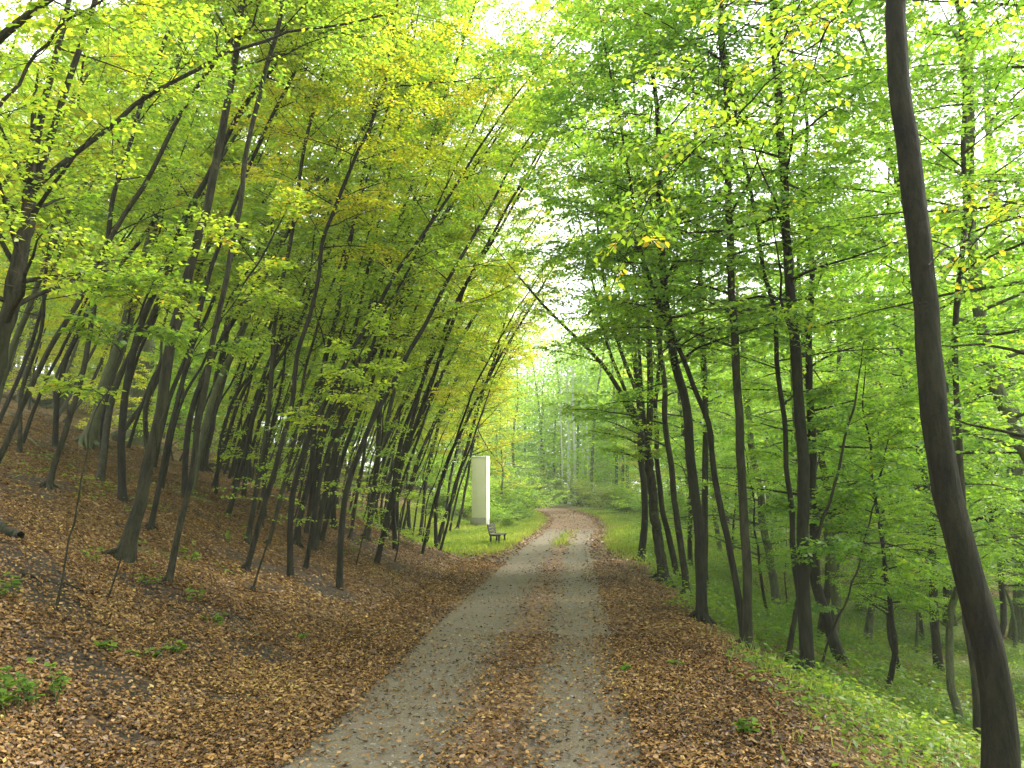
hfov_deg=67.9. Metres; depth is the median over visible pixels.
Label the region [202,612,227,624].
seedling plant
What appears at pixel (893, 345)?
beech tree
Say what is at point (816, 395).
hornbeam tree
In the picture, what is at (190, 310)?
hornbeam tree
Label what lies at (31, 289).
hornbeam tree
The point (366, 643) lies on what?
fallen leaves
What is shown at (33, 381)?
hornbeam tree
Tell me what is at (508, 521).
shrub
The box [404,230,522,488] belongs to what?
hornbeam tree
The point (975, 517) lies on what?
young beech tree
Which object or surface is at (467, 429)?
sapling
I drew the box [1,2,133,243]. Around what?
hornbeam tree
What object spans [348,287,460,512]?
hornbeam tree
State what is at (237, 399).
young beech tree
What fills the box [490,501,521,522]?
shrub
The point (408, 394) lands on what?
hornbeam tree
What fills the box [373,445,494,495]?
shrub
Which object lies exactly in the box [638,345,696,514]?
beech tree
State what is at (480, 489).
rendered tower
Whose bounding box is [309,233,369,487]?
hornbeam tree
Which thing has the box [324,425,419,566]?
sapling
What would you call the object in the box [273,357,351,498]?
sapling
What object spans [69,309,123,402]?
young beech tree
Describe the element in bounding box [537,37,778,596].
hornbeam tree
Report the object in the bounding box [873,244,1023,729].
young beech tree
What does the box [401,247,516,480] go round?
hornbeam tree
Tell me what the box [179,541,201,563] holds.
seedling plant
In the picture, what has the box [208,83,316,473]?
beech tree
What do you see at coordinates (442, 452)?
hornbeam tree
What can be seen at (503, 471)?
beech tree
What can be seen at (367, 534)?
hornbeam tree
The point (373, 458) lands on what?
young beech tree
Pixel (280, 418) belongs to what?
hornbeam tree
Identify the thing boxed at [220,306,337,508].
sapling
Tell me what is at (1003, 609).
beech tree
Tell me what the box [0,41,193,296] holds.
hornbeam tree
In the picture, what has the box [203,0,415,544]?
hornbeam tree
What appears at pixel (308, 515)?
hornbeam tree
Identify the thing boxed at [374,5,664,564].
hornbeam tree
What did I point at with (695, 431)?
beech tree
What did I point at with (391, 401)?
hornbeam tree
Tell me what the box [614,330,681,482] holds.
beech tree
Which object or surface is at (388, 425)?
hornbeam tree
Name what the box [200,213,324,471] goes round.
hornbeam tree
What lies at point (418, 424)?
sapling
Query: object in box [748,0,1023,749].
hornbeam tree
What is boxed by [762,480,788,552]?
young beech tree
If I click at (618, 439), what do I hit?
beech tree
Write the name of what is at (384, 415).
hornbeam tree
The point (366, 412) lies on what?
hornbeam tree
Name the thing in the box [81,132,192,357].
hornbeam tree
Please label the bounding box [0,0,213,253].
hornbeam tree
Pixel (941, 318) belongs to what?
beech tree
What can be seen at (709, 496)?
beech tree
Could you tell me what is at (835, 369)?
beech tree
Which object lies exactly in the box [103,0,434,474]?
hornbeam tree
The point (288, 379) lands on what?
young beech tree
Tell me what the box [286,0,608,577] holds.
hornbeam tree
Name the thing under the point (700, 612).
hornbeam tree
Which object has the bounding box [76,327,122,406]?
young beech tree
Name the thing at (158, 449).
hornbeam tree
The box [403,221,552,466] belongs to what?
hornbeam tree
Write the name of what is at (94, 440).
beech tree
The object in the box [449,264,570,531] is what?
hornbeam tree
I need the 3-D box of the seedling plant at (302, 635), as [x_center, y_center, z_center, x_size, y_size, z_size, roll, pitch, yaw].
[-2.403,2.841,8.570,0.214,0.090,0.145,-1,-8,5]
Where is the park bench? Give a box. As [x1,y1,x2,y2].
[487,523,506,543]
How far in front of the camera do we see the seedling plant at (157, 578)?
8.63 m
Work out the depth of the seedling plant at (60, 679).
5.27 m
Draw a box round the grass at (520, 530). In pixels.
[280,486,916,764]
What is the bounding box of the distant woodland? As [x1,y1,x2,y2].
[0,26,1023,518]
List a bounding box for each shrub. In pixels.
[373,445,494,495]
[413,475,505,516]
[416,485,465,515]
[418,455,540,505]
[462,473,527,509]
[470,486,524,517]
[490,469,565,506]
[490,475,577,512]
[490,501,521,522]
[495,514,524,526]
[498,498,536,520]
[533,470,585,503]
[552,470,615,506]
[571,476,634,509]
[576,472,640,507]
[602,482,641,513]
[611,482,686,514]
[629,476,699,511]
[630,512,661,526]
[677,493,719,525]
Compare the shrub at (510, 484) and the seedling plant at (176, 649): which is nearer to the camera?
the seedling plant at (176, 649)
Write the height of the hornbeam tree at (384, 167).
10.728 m
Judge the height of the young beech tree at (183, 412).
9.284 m
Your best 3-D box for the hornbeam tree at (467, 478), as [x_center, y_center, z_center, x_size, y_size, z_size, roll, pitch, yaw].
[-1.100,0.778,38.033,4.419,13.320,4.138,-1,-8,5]
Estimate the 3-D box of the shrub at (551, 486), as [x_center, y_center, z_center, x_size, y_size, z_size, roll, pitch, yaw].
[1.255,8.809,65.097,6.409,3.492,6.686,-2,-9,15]
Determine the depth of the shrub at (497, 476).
57.20 m
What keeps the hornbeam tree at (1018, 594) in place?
on the ground at (80, 414)
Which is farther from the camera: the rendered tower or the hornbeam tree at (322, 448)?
the rendered tower
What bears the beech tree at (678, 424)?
on the ground at (80, 414)
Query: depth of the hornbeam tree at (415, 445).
21.66 m
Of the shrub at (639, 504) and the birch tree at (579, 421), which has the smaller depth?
the shrub at (639, 504)
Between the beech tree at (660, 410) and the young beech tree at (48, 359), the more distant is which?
the young beech tree at (48, 359)
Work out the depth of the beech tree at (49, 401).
36.16 m
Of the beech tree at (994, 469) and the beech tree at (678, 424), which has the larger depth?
the beech tree at (678, 424)
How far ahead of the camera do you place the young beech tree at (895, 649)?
11.55 m
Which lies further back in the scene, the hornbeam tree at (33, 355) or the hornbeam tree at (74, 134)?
the hornbeam tree at (74, 134)
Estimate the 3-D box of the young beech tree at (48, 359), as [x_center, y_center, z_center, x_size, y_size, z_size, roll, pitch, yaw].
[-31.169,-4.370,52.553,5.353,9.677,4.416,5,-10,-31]
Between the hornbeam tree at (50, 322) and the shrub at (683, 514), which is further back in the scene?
the shrub at (683, 514)
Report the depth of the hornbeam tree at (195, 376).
15.15 m
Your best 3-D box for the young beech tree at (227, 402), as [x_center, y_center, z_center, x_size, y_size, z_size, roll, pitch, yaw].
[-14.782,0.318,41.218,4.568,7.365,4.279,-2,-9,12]
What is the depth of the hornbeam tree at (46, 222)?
33.41 m
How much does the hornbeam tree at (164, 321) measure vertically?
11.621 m
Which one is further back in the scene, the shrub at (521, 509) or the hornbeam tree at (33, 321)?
the shrub at (521, 509)
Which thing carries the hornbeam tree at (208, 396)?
on the ground at (80, 414)
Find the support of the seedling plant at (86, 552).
on the ground at (80, 414)
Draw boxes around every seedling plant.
[0,571,24,596]
[0,657,57,719]
[13,670,71,702]
[81,546,104,560]
[92,637,117,650]
[125,645,168,657]
[136,572,161,587]
[163,639,186,652]
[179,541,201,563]
[185,584,205,601]
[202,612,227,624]
[225,526,247,542]
[292,633,308,638]
[343,536,363,554]
[618,661,630,670]
[668,659,683,665]
[732,716,760,737]
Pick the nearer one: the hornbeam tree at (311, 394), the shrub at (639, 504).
the hornbeam tree at (311, 394)
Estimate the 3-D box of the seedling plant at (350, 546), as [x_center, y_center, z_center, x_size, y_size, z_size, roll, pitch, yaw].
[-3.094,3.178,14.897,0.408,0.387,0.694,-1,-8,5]
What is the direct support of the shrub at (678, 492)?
on the ground at (80, 414)
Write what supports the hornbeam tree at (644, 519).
on the ground at (80, 414)
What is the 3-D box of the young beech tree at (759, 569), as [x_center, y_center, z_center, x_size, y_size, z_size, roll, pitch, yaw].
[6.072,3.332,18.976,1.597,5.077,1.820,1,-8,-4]
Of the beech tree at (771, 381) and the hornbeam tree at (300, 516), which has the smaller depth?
the hornbeam tree at (300, 516)
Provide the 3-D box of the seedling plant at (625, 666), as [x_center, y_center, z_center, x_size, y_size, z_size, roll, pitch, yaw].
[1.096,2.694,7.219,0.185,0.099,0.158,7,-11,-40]
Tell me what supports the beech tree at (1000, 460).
on the ground at (80, 414)
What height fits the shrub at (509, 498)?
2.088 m
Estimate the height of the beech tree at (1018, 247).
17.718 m
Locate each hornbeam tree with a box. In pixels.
[0,0,93,267]
[0,0,178,452]
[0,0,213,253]
[0,0,270,403]
[0,0,284,490]
[0,0,293,195]
[0,0,342,463]
[0,0,426,385]
[0,2,225,423]
[0,5,126,271]
[0,16,88,290]
[0,25,168,291]
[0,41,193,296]
[0,105,123,273]
[0,169,108,379]
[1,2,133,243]
[1,172,111,326]
[2,166,98,338]
[4,119,163,391]
[6,39,63,149]
[23,90,254,442]
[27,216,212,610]
[31,112,232,405]
[40,122,245,420]
[48,60,248,355]
[51,62,310,446]
[59,112,249,417]
[62,114,258,423]
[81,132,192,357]
[91,62,266,455]
[92,1,379,482]
[97,230,209,357]
[98,65,228,456]
[100,0,407,566]
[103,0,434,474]
[106,186,319,599]
[112,1,415,440]
[117,1,336,502]
[127,114,316,448]
[129,1,306,391]
[142,0,415,531]
[148,243,211,414]
[153,168,273,460]
[154,54,329,467]
[156,241,236,368]
[158,0,407,584]
[162,94,361,488]
[162,142,313,432]
[163,272,245,438]
[166,3,421,414]
[181,0,488,497]
[188,17,342,472]
[191,0,500,495]
[193,84,371,435]
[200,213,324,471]
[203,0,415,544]
[203,172,341,412]
[205,0,573,552]
[210,0,490,545]
[211,32,452,486]
[211,121,380,474]
[214,0,579,572]
[214,122,348,493]
[218,170,376,445]
[221,172,361,447]
[222,0,488,549]
[222,248,338,446]
[226,28,474,515]
[228,172,379,478]
[231,233,363,477]
[232,0,453,484]
[235,16,486,496]
[235,108,433,482]
[241,185,393,479]
[248,79,372,517]
[248,110,418,481]
[249,302,413,591]
[252,259,354,478]
[255,264,325,475]
[266,170,442,484]
[270,301,351,465]
[273,277,362,436]
[273,300,350,464]
[274,137,447,486]
[281,51,491,473]
[282,123,410,497]
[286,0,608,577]
[286,201,444,487]
[286,325,349,460]
[287,171,477,492]
[288,77,480,500]
[296,235,403,489]
[298,137,489,506]
[301,271,381,492]
[303,0,532,533]
[303,28,549,568]
[307,6,507,541]
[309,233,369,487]
[312,5,593,511]
[317,110,531,505]
[319,0,583,542]
[324,35,592,515]
[324,116,531,471]
[329,101,536,517]
[329,295,422,490]
[330,1,612,529]
[331,0,615,520]
[335,0,623,590]
[336,241,424,470]
[337,103,522,539]
[341,290,416,501]
[347,267,444,476]
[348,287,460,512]
[349,314,405,498]
[351,201,489,498]
[355,299,421,480]
[358,271,464,474]
[361,299,433,502]
[363,367,434,518]
[364,283,431,392]
[370,176,553,491]
[370,194,545,484]
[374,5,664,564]
[374,238,504,514]
[375,191,553,523]
[378,277,494,513]
[379,281,462,524]
[380,244,512,524]
[382,40,566,538]
[383,325,549,529]
[384,264,502,516]
[385,237,538,507]
[390,204,552,530]
[391,0,634,550]
[392,276,516,505]
[396,97,623,529]
[400,289,517,532]
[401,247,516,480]
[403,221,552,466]
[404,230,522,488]
[406,156,501,536]
[406,231,560,526]
[408,207,568,531]
[412,323,506,533]
[417,285,521,487]
[421,195,592,553]
[429,277,519,471]
[432,330,497,493]
[433,268,563,533]
[434,154,633,548]
[434,234,570,543]
[439,273,552,550]
[447,319,529,491]
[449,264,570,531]
[450,306,537,484]
[451,294,532,528]
[459,10,693,587]
[463,0,844,645]
[496,0,874,627]
[509,0,884,652]
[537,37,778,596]
[545,85,683,564]
[557,0,1023,767]
[571,136,740,580]
[577,0,1023,599]
[584,0,782,594]
[599,0,996,682]
[632,190,844,610]
[733,161,936,585]
[735,139,931,614]
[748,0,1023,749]
[755,318,919,662]
[773,414,936,669]
[806,0,1023,469]
[818,266,1013,640]
[819,240,1023,625]
[852,6,1023,642]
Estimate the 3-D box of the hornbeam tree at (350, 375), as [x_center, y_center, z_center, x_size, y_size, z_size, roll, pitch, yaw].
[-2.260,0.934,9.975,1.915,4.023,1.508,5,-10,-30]
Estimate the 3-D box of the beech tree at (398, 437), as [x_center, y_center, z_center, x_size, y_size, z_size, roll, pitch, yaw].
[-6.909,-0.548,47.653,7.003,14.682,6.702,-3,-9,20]
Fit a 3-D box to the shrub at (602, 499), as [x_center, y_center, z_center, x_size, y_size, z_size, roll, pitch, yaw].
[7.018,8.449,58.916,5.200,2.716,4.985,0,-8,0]
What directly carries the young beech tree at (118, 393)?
on the ground at (80, 414)
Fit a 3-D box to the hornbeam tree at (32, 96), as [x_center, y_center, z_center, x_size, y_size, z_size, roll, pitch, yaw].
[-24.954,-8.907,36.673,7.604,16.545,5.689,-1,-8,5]
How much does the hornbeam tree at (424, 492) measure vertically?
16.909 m
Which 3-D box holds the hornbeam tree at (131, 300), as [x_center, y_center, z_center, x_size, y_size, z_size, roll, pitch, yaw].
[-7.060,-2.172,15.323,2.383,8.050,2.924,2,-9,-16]
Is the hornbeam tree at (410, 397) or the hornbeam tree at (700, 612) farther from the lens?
the hornbeam tree at (410, 397)
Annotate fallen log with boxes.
[0,519,24,538]
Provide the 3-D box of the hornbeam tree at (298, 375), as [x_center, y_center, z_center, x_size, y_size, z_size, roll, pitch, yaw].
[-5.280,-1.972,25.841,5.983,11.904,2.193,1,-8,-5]
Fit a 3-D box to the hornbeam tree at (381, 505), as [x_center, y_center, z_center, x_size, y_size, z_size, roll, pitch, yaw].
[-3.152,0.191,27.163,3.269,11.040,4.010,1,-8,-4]
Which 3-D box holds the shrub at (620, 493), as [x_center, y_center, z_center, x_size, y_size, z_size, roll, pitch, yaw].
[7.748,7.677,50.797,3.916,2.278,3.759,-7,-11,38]
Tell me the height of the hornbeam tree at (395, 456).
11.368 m
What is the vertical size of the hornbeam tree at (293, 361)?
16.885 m
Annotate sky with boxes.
[0,0,1023,490]
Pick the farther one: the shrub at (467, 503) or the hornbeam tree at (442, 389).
the shrub at (467, 503)
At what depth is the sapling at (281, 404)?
16.78 m
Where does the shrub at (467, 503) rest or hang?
on the ground at (80, 414)
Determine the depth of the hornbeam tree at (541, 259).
34.06 m
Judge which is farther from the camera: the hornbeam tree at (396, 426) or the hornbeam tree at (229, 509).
the hornbeam tree at (396, 426)
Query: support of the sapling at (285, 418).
on the ground at (80, 414)
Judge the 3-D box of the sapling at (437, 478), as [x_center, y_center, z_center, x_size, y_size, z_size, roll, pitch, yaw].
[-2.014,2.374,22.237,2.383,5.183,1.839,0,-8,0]
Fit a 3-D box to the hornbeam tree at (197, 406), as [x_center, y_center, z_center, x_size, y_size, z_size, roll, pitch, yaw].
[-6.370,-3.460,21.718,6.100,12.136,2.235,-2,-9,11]
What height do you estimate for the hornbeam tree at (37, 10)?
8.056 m
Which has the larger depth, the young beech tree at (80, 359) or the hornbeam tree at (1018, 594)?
the young beech tree at (80, 359)
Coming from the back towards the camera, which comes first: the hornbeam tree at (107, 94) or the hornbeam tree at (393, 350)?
the hornbeam tree at (393, 350)
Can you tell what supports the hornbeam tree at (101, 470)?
on the ground at (80, 414)
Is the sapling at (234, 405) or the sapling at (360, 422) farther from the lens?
the sapling at (234, 405)
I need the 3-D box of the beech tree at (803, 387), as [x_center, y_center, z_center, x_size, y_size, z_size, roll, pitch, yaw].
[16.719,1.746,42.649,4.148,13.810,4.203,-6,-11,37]
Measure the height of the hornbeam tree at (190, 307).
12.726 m
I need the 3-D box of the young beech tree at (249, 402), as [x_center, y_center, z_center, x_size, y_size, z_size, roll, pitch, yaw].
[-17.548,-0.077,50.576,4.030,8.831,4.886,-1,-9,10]
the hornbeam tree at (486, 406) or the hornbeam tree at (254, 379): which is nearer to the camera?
the hornbeam tree at (254, 379)
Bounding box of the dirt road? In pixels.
[219,503,669,767]
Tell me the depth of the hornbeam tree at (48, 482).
12.03 m
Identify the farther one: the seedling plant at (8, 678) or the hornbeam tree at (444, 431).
the hornbeam tree at (444, 431)
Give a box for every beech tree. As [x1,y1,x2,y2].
[2,47,90,407]
[3,16,276,451]
[3,186,111,409]
[7,277,99,413]
[11,295,81,365]
[13,286,92,377]
[31,290,107,378]
[35,82,136,413]
[69,306,140,411]
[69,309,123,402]
[75,296,171,431]
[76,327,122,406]
[92,271,212,431]
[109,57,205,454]
[115,265,245,460]
[146,304,200,404]
[148,344,194,415]
[153,322,237,425]
[192,316,282,470]
[201,327,287,432]
[202,327,282,443]
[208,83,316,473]
[215,335,272,438]
[221,351,277,442]
[229,339,314,468]
[273,313,352,472]
[273,346,371,474]
[342,376,413,478]
[347,316,451,483]
[354,364,439,479]
[359,416,395,472]
[379,409,437,482]
[405,416,446,486]
[427,302,507,491]
[460,315,511,478]
[478,389,526,505]
[487,332,542,488]
[516,360,580,501]
[539,380,570,484]
[580,400,613,486]
[582,364,638,483]
[610,353,654,510]
[614,227,745,565]
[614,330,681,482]
[617,356,686,508]
[632,296,719,455]
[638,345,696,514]
[652,330,721,494]
[653,281,753,549]
[653,343,715,519]
[673,358,722,489]
[674,322,758,518]
[679,341,762,524]
[693,0,940,667]
[696,326,750,511]
[698,70,988,642]
[704,281,781,473]
[706,100,890,634]
[708,410,764,548]
[714,335,782,538]
[721,293,786,523]
[723,266,795,530]
[723,421,790,614]
[729,332,793,538]
[747,280,850,560]
[761,493,795,606]
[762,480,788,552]
[765,414,796,547]
[768,199,914,642]
[769,413,822,573]
[772,334,826,535]
[773,270,853,464]
[786,123,1023,671]
[795,0,1023,544]
[803,0,1023,503]
[810,342,958,691]
[813,256,894,537]
[838,368,953,674]
[855,265,912,514]
[856,288,1006,553]
[862,265,919,541]
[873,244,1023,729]
[878,438,923,608]
[891,451,959,652]
[892,230,1023,638]
[896,184,1022,570]
[911,195,1012,525]
[921,136,1023,584]
[933,237,1000,523]
[938,430,1007,566]
[952,315,1023,546]
[968,447,1023,647]
[971,73,1023,548]
[988,190,1023,410]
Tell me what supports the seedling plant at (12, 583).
on the ground at (80, 414)
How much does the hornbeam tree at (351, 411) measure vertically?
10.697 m
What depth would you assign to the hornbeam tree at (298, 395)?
39.05 m
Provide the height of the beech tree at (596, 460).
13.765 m
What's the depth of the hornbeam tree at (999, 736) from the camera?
4.47 m
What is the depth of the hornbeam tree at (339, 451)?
31.70 m
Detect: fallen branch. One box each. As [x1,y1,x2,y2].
[20,571,140,602]
[23,430,58,467]
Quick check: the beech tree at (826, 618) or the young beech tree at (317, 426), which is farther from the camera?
the young beech tree at (317, 426)
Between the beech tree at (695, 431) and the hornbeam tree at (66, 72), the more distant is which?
the beech tree at (695, 431)
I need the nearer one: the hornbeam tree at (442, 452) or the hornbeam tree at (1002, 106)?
the hornbeam tree at (1002, 106)
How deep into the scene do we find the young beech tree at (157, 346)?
49.50 m
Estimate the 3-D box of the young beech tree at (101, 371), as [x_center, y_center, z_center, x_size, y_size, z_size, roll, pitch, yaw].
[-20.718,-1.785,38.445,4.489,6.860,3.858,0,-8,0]
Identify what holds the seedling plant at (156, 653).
on the ground at (80, 414)
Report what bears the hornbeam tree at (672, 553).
on the ground at (80, 414)
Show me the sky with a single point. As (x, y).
(491, 30)
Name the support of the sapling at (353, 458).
on the ground at (80, 414)
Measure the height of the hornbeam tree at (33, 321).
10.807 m
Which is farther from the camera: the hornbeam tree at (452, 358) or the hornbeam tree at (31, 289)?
the hornbeam tree at (31, 289)
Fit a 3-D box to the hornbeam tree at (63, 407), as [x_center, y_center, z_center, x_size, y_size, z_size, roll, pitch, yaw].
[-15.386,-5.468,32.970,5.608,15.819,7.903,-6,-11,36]
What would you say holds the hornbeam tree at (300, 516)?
on the ground at (80, 414)
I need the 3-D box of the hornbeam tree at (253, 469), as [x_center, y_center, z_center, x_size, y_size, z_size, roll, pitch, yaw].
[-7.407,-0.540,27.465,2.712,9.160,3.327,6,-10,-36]
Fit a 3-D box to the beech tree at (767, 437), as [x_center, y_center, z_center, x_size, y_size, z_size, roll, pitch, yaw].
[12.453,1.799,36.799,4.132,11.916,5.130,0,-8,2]
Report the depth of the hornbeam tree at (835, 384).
10.31 m
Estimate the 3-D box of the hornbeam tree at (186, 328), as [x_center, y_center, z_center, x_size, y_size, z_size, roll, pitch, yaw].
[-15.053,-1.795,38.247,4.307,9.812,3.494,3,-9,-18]
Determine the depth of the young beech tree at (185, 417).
42.35 m
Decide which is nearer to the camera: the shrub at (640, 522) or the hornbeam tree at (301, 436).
the hornbeam tree at (301, 436)
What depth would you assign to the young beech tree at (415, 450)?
50.57 m
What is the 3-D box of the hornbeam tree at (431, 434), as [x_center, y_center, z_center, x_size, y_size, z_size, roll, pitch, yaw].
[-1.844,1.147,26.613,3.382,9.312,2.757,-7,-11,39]
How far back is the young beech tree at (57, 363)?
47.23 m
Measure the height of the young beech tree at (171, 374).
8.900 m
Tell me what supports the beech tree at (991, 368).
on the ground at (80, 414)
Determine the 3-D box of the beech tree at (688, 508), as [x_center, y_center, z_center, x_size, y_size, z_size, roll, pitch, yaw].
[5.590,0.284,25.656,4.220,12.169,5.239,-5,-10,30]
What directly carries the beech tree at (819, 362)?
on the ground at (80, 414)
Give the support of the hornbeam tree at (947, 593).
on the ground at (80, 414)
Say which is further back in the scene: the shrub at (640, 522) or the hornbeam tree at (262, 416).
the shrub at (640, 522)
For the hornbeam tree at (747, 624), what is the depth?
9.87 m
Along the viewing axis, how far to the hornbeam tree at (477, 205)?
23.70 m
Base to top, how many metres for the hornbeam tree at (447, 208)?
12.182 m
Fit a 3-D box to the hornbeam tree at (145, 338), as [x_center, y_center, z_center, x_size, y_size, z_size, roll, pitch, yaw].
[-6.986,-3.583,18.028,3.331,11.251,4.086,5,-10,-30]
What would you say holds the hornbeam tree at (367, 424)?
on the ground at (80, 414)
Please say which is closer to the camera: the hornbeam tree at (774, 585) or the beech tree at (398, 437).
the hornbeam tree at (774, 585)
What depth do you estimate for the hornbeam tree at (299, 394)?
30.36 m
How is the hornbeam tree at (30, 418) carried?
on the ground at (80, 414)
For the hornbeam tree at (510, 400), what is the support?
on the ground at (80, 414)
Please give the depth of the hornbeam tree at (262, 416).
23.59 m
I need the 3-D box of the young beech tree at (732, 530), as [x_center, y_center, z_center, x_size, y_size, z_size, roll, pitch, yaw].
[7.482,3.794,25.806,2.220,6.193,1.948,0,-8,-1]
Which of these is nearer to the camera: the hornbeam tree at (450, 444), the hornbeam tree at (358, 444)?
the hornbeam tree at (358, 444)
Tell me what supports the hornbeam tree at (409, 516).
on the ground at (80, 414)
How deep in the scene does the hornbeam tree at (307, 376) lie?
22.51 m
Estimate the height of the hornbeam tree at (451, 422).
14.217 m
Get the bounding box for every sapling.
[209,337,308,478]
[211,360,344,526]
[216,282,297,457]
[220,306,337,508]
[228,360,319,468]
[235,294,336,526]
[237,350,296,484]
[257,388,308,474]
[261,357,376,518]
[268,227,443,554]
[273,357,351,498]
[274,318,355,491]
[276,391,342,493]
[322,415,370,511]
[324,367,424,515]
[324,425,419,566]
[338,305,423,517]
[358,433,412,512]
[364,406,456,561]
[366,351,457,498]
[404,376,483,541]
[410,406,479,541]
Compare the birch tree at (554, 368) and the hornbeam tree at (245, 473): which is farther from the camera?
the birch tree at (554, 368)
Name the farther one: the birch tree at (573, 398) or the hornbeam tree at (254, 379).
the birch tree at (573, 398)
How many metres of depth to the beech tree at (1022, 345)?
20.51 m
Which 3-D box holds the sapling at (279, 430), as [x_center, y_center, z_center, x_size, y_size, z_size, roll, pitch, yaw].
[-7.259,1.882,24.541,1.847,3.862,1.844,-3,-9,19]
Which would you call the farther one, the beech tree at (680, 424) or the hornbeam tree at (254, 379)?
the beech tree at (680, 424)
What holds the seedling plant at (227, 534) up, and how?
on the ground at (80, 414)
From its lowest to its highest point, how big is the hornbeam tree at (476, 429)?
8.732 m
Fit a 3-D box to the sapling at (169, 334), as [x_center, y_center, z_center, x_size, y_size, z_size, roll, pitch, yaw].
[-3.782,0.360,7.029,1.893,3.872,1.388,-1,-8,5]
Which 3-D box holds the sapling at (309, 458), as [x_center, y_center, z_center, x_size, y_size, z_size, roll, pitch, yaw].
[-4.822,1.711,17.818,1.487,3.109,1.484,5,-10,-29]
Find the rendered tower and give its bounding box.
[471,456,489,525]
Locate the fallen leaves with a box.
[0,397,1023,767]
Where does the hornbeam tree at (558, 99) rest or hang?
on the ground at (80, 414)
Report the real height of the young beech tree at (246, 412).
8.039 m
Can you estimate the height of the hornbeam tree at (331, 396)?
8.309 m
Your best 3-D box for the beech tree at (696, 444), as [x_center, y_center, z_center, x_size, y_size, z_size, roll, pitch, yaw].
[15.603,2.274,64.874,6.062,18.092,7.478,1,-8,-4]
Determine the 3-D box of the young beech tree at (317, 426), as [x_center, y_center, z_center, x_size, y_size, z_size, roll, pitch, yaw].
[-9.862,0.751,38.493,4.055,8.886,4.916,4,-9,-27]
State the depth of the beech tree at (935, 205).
40.45 m
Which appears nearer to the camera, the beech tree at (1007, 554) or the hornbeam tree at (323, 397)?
the beech tree at (1007, 554)
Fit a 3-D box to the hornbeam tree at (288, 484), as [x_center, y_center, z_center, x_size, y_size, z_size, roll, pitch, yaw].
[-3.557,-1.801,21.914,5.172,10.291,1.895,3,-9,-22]
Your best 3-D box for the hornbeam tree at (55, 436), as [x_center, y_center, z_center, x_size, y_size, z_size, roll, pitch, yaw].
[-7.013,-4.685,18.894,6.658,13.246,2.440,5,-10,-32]
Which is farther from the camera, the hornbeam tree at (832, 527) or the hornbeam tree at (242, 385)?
the hornbeam tree at (242, 385)
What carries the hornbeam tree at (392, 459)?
on the ground at (80, 414)
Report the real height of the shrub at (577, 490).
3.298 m
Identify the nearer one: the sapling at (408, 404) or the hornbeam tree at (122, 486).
the hornbeam tree at (122, 486)
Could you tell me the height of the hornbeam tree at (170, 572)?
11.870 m
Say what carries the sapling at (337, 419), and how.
on the ground at (80, 414)
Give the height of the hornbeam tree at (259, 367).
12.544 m
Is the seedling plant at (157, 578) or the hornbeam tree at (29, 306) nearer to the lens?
the seedling plant at (157, 578)
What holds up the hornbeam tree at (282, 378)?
on the ground at (80, 414)
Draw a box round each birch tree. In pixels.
[545,344,577,502]
[550,332,583,503]
[554,328,587,501]
[569,345,598,503]
[569,349,594,504]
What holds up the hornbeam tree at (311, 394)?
on the ground at (80, 414)
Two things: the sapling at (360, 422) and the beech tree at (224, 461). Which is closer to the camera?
the sapling at (360, 422)
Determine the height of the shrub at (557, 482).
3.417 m
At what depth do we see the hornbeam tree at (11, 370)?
37.60 m
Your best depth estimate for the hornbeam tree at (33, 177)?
7.46 m
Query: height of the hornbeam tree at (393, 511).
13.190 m
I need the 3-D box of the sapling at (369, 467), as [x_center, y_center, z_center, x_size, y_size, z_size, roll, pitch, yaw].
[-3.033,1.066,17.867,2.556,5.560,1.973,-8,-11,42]
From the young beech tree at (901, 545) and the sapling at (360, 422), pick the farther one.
the young beech tree at (901, 545)
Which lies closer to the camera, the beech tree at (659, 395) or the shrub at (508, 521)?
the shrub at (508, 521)
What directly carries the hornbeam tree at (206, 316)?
on the ground at (80, 414)
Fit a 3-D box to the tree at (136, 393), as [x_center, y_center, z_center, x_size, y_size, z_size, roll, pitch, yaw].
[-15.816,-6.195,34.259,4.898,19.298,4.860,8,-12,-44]
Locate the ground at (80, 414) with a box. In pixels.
[0,366,1023,767]
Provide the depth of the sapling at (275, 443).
13.76 m
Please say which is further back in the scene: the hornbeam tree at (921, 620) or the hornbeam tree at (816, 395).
the hornbeam tree at (921, 620)
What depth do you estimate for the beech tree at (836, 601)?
16.17 m
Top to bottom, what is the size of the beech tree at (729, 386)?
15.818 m
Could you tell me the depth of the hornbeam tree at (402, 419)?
29.34 m
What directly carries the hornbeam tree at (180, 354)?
on the ground at (80, 414)
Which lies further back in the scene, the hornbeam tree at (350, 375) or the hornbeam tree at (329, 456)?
the hornbeam tree at (329, 456)
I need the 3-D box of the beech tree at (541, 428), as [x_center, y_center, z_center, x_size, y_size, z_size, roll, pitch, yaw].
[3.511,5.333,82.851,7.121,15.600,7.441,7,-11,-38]
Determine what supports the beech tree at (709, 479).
on the ground at (80, 414)
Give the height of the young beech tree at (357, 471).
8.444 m
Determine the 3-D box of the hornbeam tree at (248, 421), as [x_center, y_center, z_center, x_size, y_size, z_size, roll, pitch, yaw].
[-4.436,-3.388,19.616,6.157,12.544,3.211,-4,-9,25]
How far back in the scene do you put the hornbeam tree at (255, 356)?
25.30 m
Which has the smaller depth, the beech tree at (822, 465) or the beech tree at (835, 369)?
the beech tree at (822, 465)
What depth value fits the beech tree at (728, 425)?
58.15 m

